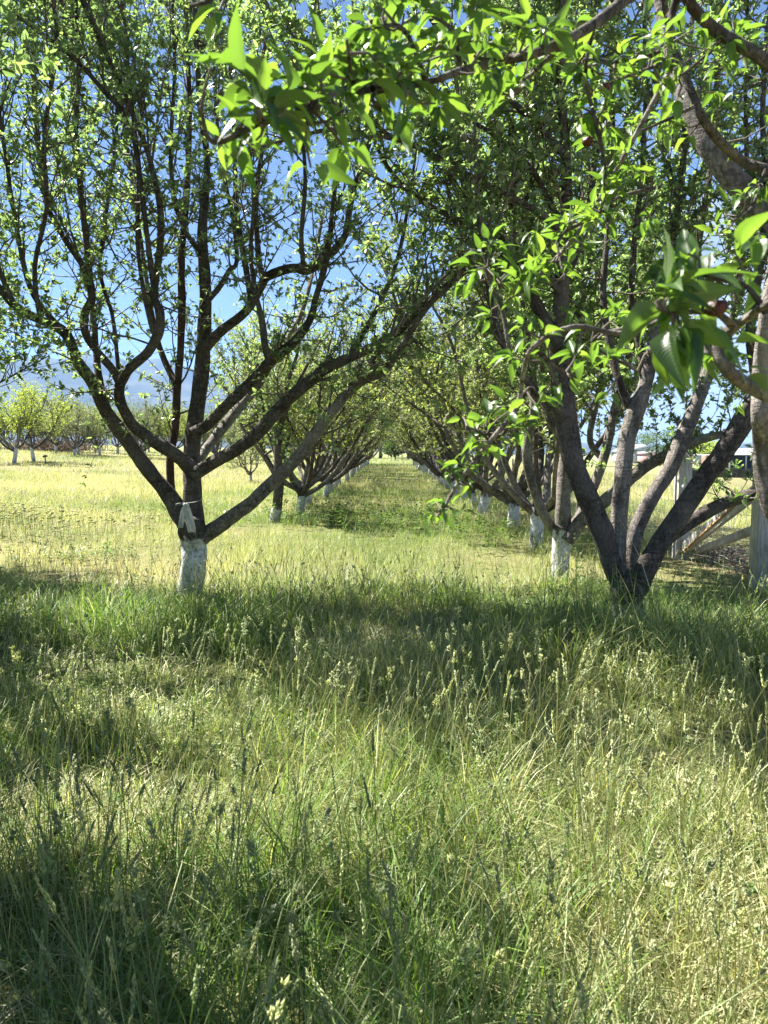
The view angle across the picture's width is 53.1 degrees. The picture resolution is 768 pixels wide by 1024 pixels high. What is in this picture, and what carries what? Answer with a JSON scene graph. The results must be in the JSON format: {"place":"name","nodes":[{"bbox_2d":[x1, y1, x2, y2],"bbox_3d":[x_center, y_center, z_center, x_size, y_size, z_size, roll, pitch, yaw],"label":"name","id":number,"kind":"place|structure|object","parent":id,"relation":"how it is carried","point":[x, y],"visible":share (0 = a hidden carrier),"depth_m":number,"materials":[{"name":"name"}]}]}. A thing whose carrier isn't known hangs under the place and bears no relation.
{"place":"outdoors","nodes":[
{"label":"outdoors","id":0,"kind":"place"},
{"bbox_2d":[0,351,751,453],"bbox_3d":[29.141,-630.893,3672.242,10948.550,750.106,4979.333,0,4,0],"label":"mountains","id":1,"kind":"structure","parent":0,"point":[135,387],"depth_m":3974.46,"materials":[{"name":"blue"}]},
{"bbox_2d":[0,445,767,1023],"bbox_3d":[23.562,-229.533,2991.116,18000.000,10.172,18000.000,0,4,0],"label":"ground","id":2,"kind":"structure","parent":0,"point":[502,553],"depth_m":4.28,"materials":[{"name":"green plant"}]},
{"bbox_2d":[0,405,10,440],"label":"apple tree","id":3,"kind":"object","parent":2,"relation":"on","point":[7,430],"visible":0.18,"depth_m":74.02,"materials":[{"name":"green plant"}]},
{"bbox_2d":[2,406,15,444],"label":"apple tree","id":4,"kind":"object","parent":2,"relation":"on","point":[9,438],"visible":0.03,"depth_m":89.73,"materials":[{"name":"green plant"}]},
{"bbox_2d":[0,209,39,356],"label":"apple tree","id":5,"kind":"object","parent":2,"relation":"on","point":[2,336],"visible":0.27,"depth_m":9.45,"materials":[{"name":"green plant"}]},
{"bbox_2d":[6,399,45,441],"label":"apple tree","id":6,"kind":"object","parent":2,"relation":"on","point":[24,428],"visible":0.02,"depth_m":75.89,"materials":[{"name":"green plant"}]},
{"bbox_2d":[0,0,63,117],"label":"apple tree","id":7,"kind":"object","parent":2,"relation":"on","point":[49,61],"visible":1,"depth_m":3.97,"materials":[{"name":"green plant"}]},
{"bbox_2d":[0,366,80,460],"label":"apple tree","id":8,"kind":"object","parent":2,"relation":"on","point":[33,446],"visible":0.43,"depth_m":46.69,"materials":[{"name":"green plant"}]},
{"bbox_2d":[0,367,90,462],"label":"apple tree","id":9,"kind":"object","parent":2,"relation":"on","point":[19,414],"visible":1,"depth_m":43.00,"materials":[{"name":"green plant"}]},
{"bbox_2d":[30,403,69,444],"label":"apple tree","id":10,"kind":"object","parent":2,"relation":"on","point":[46,425],"visible":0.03,"depth_m":74.82,"materials":[{"name":"green plant"}]},
{"bbox_2d":[0,184,109,401],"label":"apple tree","id":11,"kind":"object","parent":2,"relation":"on","point":[8,220],"visible":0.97,"depth_m":6.79,"materials":[{"name":"green plant"}]},
{"bbox_2d":[0,435,119,451],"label":"brush pile","id":12,"kind":"object","parent":2,"relation":"on","point":[64,447],"visible":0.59,"depth_m":71.44,"materials":[{"name":"plant"}]},
{"bbox_2d":[35,390,90,452],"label":"apple tree","id":13,"kind":"object","parent":2,"relation":"on","point":[58,443],"visible":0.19,"depth_m":67.90,"materials":[{"name":"green plant"}]},
{"bbox_2d":[43,397,98,455],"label":"apple tree","id":14,"kind":"object","parent":2,"relation":"on","point":[76,428],"visible":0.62,"depth_m":61.61,"materials":[{"name":"green plant"}]},
{"bbox_2d":[40,395,104,454],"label":"apple tree","id":15,"kind":"object","parent":2,"relation":"on","point":[77,448],"visible":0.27,"depth_m":65.66,"materials":[{"name":"green plant"}]},
{"bbox_2d":[48,396,97,450],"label":"apple tree","id":16,"kind":"object","parent":2,"relation":"on","point":[82,415],"visible":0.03,"depth_m":75.60,"materials":[{"name":"green plant"}]},
{"bbox_2d":[80,404,110,451],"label":"apple tree","id":17,"kind":"object","parent":2,"relation":"on","point":[98,435],"visible":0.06,"depth_m":77.77,"materials":[{"name":"green plant"}]},
{"bbox_2d":[74,403,118,455],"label":"apple tree","id":18,"kind":"object","parent":2,"relation":"on","point":[95,440],"visible":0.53,"depth_m":65.35,"materials":[{"name":"green plant"}]},
{"bbox_2d":[0,501,210,545],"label":"yarrow","id":19,"kind":"object","parent":2,"relation":"on","point":[49,516],"depth_m":13.78,"materials":[{"name":"plant"}]},
{"bbox_2d":[97,399,143,453],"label":"apple tree","id":20,"kind":"object","parent":2,"relation":"on","point":[118,444],"visible":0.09,"depth_m":74.63,"materials":[{"name":"green plant"}]},
{"bbox_2d":[107,401,157,456],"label":"apple tree","id":21,"kind":"object","parent":2,"relation":"on","point":[136,416],"visible":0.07,"depth_m":67.58,"materials":[{"name":"green plant"}]},
{"bbox_2d":[105,392,170,453],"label":"apple tree","id":22,"kind":"object","parent":2,"relation":"on","point":[149,416],"visible":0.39,"depth_m":63.74,"materials":[{"name":"green plant"}]},
{"bbox_2d":[134,402,163,447],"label":"apple tree","id":23,"kind":"object","parent":2,"relation":"on","point":[142,445],"visible":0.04,"depth_m":76.57,"materials":[{"name":"green plant"}]},
{"bbox_2d":[141,393,186,447],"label":"apple tree","id":24,"kind":"object","parent":2,"relation":"on","point":[167,430],"visible":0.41,"depth_m":64.36,"materials":[{"name":"green plant"}]},
{"bbox_2d":[140,406,187,454],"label":"apple tree","id":25,"kind":"object","parent":2,"relation":"on","point":[163,425],"visible":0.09,"depth_m":76.19,"materials":[{"name":"green plant"}]},
{"bbox_2d":[178,413,206,443],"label":"apple tree","id":26,"kind":"object","parent":2,"relation":"on","point":[183,430],"visible":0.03,"depth_m":75.02,"materials":[{"name":"green plant"}]},
{"bbox_2d":[179,407,220,447],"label":"apple tree","id":27,"kind":"object","parent":2,"relation":"on","point":[185,429],"visible":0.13,"depth_m":66.34,"materials":[{"name":"green plant"}]},
{"bbox_2d":[183,398,250,453],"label":"apple tree","id":28,"kind":"object","parent":2,"relation":"on","point":[206,436],"visible":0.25,"depth_m":64.67,"materials":[{"name":"green plant"}]},
{"bbox_2d":[201,417,232,451],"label":"apple tree","id":29,"kind":"object","parent":2,"relation":"on","point":[219,440],"visible":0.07,"depth_m":74.02,"materials":[{"name":"green plant"}]},
{"bbox_2d":[222,415,256,443],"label":"apple tree","id":30,"kind":"object","parent":2,"relation":"on","point":[236,433],"visible":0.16,"depth_m":73.99,"materials":[{"name":"green plant"}]},
{"bbox_2d":[224,427,271,481],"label":"apple tree","id":31,"kind":"object","parent":2,"relation":"on","point":[255,456],"visible":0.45,"depth_m":33.88,"materials":[{"name":"green plant"}]},
{"bbox_2d":[0,0,556,598],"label":"apple tree","id":32,"kind":"object","parent":2,"relation":"on","point":[122,86],"visible":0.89,"depth_m":7.35,"materials":[{"name":"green plant"}]},
{"bbox_2d":[175,498,202,532],"bbox_3d":[-2.055,0.031,8.106,0.278,0.350,0.361,0,4,0],"label":"plastic rag","id":33,"kind":"object","parent":32,"relation":"hanging from","point":[186,515],"visible":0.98,"depth_m":7.95,"materials":[{"name":"white plastic"}]},
{"bbox_2d":[235,292,353,522],"bbox_3d":[-1.991,-2.018,15.819,1.421,5.233,3.202,-4,6,-40],"label":"apple tree","id":34,"kind":"object","parent":2,"relation":"on","point":[276,508],"visible":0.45,"depth_m":16.07,"materials":[{"name":"green plant"}]},
{"bbox_2d":[173,273,426,514],"bbox_3d":[-1.873,-2.828,17.812,5.462,6.238,6.399,-4,6,-41],"label":"apple tree","id":35,"kind":"object","parent":2,"relation":"on","point":[302,492],"visible":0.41,"depth_m":17.78,"materials":[{"name":"green plant"}]},
{"bbox_2d":[208,299,407,505],"bbox_3d":[-2.063,-2.798,21.169,5.330,5.616,5.470,-1,5,-16],"label":"apple tree","id":36,"kind":"object","parent":2,"relation":"on","point":[316,471],"visible":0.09,"depth_m":20.91,"materials":[{"name":"green plant"}]},
{"bbox_2d":[233,348,395,492],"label":"apple tree","id":37,"kind":"object","parent":2,"relation":"on","point":[334,461],"visible":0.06,"depth_m":27.17,"materials":[{"name":"green plant"}]},
{"bbox_2d":[236,324,414,497],"bbox_3d":[-1.708,-3.154,24.474,6.008,5.736,4.948,-1,5,-18],"label":"apple tree","id":38,"kind":"object","parent":2,"relation":"on","point":[347,468],"visible":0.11,"depth_m":24.31,"materials":[{"name":"green plant"}]},
{"bbox_2d":[274,352,390,483],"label":"apple tree","id":39,"kind":"object","parent":2,"relation":"on","point":[334,431],"depth_m":33.34,"materials":[{"name":"green plant"}]},
{"bbox_2d":[276,352,404,486],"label":"apple tree","id":40,"kind":"object","parent":2,"relation":"on","point":[331,464],"visible":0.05,"depth_m":29.95,"materials":[{"name":"green plant"}]},
{"bbox_2d":[337,431,387,475],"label":"apple tree","id":41,"kind":"object","parent":2,"relation":"on","point":[352,472],"depth_m":42.16,"materials":[{"name":"green plant"}]},
{"bbox_2d":[324,383,405,480],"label":"apple tree","id":42,"kind":"object","parent":2,"relation":"on","point":[358,462],"visible":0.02,"depth_m":36.26,"materials":[{"name":"green plant"}]},
{"bbox_2d":[336,422,400,455],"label":"apple tree","id":43,"kind":"object","parent":2,"relation":"on","point":[380,441],"visible":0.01,"depth_m":39.24,"materials":[{"name":"green plant"}]},
{"bbox_2d":[356,428,391,469],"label":"apple tree","id":44,"kind":"object","parent":2,"relation":"on","point":[357,468],"visible":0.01,"depth_m":51.24,"materials":[{"name":"green plant"}]},
{"bbox_2d":[0,443,750,582],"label":"grass","id":45,"kind":"structure","parent":2,"relation":"on","point":[242,485],"depth_m":17.79,"materials":[{"name":"green plant"}]},
{"bbox_2d":[368,436,394,463],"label":"apple tree","id":46,"kind":"object","parent":2,"relation":"on","point":[378,450],"visible":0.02,"depth_m":71.98,"materials":[{"name":"green plant"}]},
{"bbox_2d":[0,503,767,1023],"bbox_3d":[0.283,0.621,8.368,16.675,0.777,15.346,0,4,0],"label":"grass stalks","id":47,"kind":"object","parent":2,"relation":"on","point":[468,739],"depth_m":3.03,"materials":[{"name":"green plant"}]},
{"bbox_2d":[0,499,767,1023],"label":"grass seed heads","id":48,"kind":"object","parent":47,"relation":"on","point":[466,947],"depth_m":2.62,"materials":[{"name":"green plant"}]},
{"bbox_2d":[0,493,767,1023],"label":"broadleaf weeds","id":49,"kind":"object","parent":2,"relation":"on","point":[340,519],"visible":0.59,"depth_m":8.90,"materials":[{"name":"green plant"}]},
{"bbox_2d":[381,440,406,459],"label":"broadleaf tree","id":50,"kind":"object","parent":2,"relation":"on","point":[391,452],"visible":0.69,"depth_m":95.05,"materials":[{"name":"green plant"}]},
{"bbox_2d":[382,423,436,473],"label":"apple tree","id":51,"kind":"object","parent":2,"relation":"on","point":[421,464],"visible":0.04,"depth_m":47.13,"materials":[{"name":"green plant"}]},
{"bbox_2d":[391,419,432,474],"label":"apple tree","id":52,"kind":"object","parent":2,"relation":"on","point":[416,455],"visible":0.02,"depth_m":44.01,"materials":[{"name":"green plant"}]},
{"bbox_2d":[396,432,428,468],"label":"apple tree","id":53,"kind":"object","parent":2,"relation":"on","point":[409,453],"visible":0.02,"depth_m":55.53,"materials":[{"name":"green plant"}]},
{"bbox_2d":[386,392,446,479],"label":"apple tree","id":54,"kind":"object","parent":2,"relation":"on","point":[434,465],"visible":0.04,"depth_m":37.96,"materials":[{"name":"green plant"}]},
{"bbox_2d":[395,426,444,476],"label":"apple tree","id":55,"kind":"object","parent":2,"relation":"on","point":[430,455],"depth_m":41.06,"materials":[{"name":"green plant"}]},
{"bbox_2d":[402,420,447,476],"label":"apple tree","id":56,"kind":"object","parent":2,"relation":"on","point":[430,445],"visible":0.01,"depth_m":35.05,"materials":[{"name":"green plant"}]},
{"bbox_2d":[95,0,767,625],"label":"apple tree","id":57,"kind":"object","parent":2,"relation":"on","point":[611,536],"visible":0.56,"depth_m":6.25,"materials":[{"name":"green plant"}]},
{"bbox_2d":[366,361,496,493],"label":"apple tree","id":58,"kind":"object","parent":2,"relation":"on","point":[412,440],"visible":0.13,"depth_m":26.27,"materials":[{"name":"green plant"}]},
{"bbox_2d":[388,367,474,485],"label":"apple tree","id":59,"kind":"object","parent":2,"relation":"on","point":[438,477],"visible":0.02,"depth_m":31.82,"materials":[{"name":"green plant"}]},
{"bbox_2d":[381,333,502,488],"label":"apple tree","id":60,"kind":"object","parent":2,"relation":"on","point":[445,482],"visible":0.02,"depth_m":29.13,"materials":[{"name":"green plant"}]},
{"bbox_2d":[396,323,517,506],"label":"apple tree","id":61,"kind":"object","parent":2,"relation":"on","point":[473,490],"visible":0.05,"depth_m":20.19,"materials":[{"name":"green plant"}]},
{"bbox_2d":[392,299,521,500],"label":"apple tree","id":62,"kind":"object","parent":2,"relation":"on","point":[464,495],"visible":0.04,"depth_m":23.50,"materials":[{"name":"green plant"}]},
{"bbox_2d":[179,0,767,538],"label":"apple tree","id":63,"kind":"object","parent":2,"relation":"on","point":[681,358],"visible":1,"depth_m":1.34,"materials":[{"name":"green plant"}]},
{"bbox_2d":[582,135,592,146],"bbox_3d":[0.447,-0.819,1.688,0.025,0.032,0.027,3,5,30],"label":"withered apple","id":64,"kind":"object","parent":63,"relation":"hanging from","point":[587,141],"visible":1,"depth_m":1.68,"materials":[{"name":"brown plant"}]},
{"bbox_2d":[600,79,610,90],"bbox_3d":[0.483,-0.932,1.679,0.022,0.028,0.023,0,4,0],"label":"withered apple","id":65,"kind":"object","parent":63,"relation":"hanging from","point":[607,85],"visible":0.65,"depth_m":1.67,"materials":[{"name":"brown plant"}]},
{"bbox_2d":[705,298,728,316],"bbox_3d":[0.424,-0.266,0.979,0.027,0.034,0.027,3,5,35],"label":"withered apple","id":66,"kind":"object","parent":63,"relation":"hanging from","point":[721,306],"visible":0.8,"depth_m":0.97,"materials":[{"name":"brown plant"}]},
{"bbox_2d":[327,227,622,517],"bbox_3d":[2.183,-2.908,17.225,6.237,6.571,6.401,1,5,13],"label":"apple tree","id":67,"kind":"object","parent":2,"relation":"on","point":[485,497],"visible":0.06,"depth_m":17.10,"materials":[{"name":"green plant"}]},
{"bbox_2d":[360,159,646,531],"bbox_3d":[2.558,-2.835,14.839,5.970,6.819,6.994,0,4,4],"label":"apple tree","id":68,"kind":"object","parent":2,"relation":"on","point":[504,496],"visible":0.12,"depth_m":14.63,"materials":[{"name":"green plant"}]},
{"bbox_2d":[347,186,714,547],"bbox_3d":[2.240,-2.272,12.598,4.486,6.073,6.388,-4,6,-43],"label":"apple tree","id":69,"kind":"object","parent":2,"relation":"on","point":[516,494],"visible":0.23,"depth_m":12.37,"materials":[{"name":"green plant"}]},
{"bbox_2d":[415,83,748,580],"bbox_3d":[2.751,-2.202,9.285,4.829,6.326,3.535,0,4,0],"label":"apple tree","id":70,"kind":"object","parent":2,"relation":"on","point":[565,528],"visible":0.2,"depth_m":9.18,"materials":[{"name":"green plant"}]},
{"bbox_2d":[614,432,658,450],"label":"broadleaf tree","id":71,"kind":"object","parent":2,"relation":"on","point":[641,435],"visible":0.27,"depth_m":227.47,"materials":[{"name":"green plant"}]},
{"bbox_2d":[512,454,767,589],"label":"field fence","id":72,"kind":"object","parent":2,"relation":"on","point":[756,531],"visible":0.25,"depth_m":9.79,"materials":[{"name":"grey wood"}]},
{"bbox_2d":[636,451,657,463],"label":"hut","id":73,"kind":"object","parent":2,"relation":"on","point":[641,456],"visible":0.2,"depth_m":188.54,"materials":[{"name":"beige"}]},
{"bbox_2d":[637,425,674,452],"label":"broadleaf tree","id":74,"kind":"object","parent":2,"relation":"on","point":[663,433],"visible":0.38,"depth_m":189.47,"materials":[{"name":"green plant"}]},
{"bbox_2d":[693,454,709,465],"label":"trailer","id":75,"kind":"object","parent":2,"relation":"on","point":[698,458],"visible":0.12,"depth_m":153.04,"materials":[{"name":"white"}]},
{"bbox_2d":[697,455,708,464],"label":"trailer","id":76,"kind":"object","parent":2,"relation":"on","point":[703,457],"visible":0.12,"depth_m":149.15,"materials":[{"name":"metal"}]},
{"bbox_2d":[696,439,717,453],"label":"broadleaf tree","id":77,"kind":"object","parent":2,"relation":"on","point":[709,448],"visible":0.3,"depth_m":167.89,"materials":[{"name":"green plant"}]},
{"bbox_2d":[671,539,749,574],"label":"dry twig litter","id":78,"kind":"object","parent":2,"relation":"on","point":[733,557],"visible":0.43,"depth_m":10.36,"materials":[{"name":"brown plant"}]},
{"bbox_2d":[726,448,752,468],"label":"open shed","id":79,"kind":"structure","parent":2,"relation":"on","point":[744,455],"depth_m":151.58,"materials":[{"name":"grey metal"}]},
{"bbox_2d":[0,0,767,444],"label":"sky","id":80,"kind":"structure","parent":0,"point":[225,299],"materials":[{"name":"blue"}]},
{"bbox_2d":[611,444,655,463],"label":"house","id":81,"kind":"structure","parent":0,"point":[638,447],"depth_m":204.31,"materials":[{"name":"white"}]}
]}

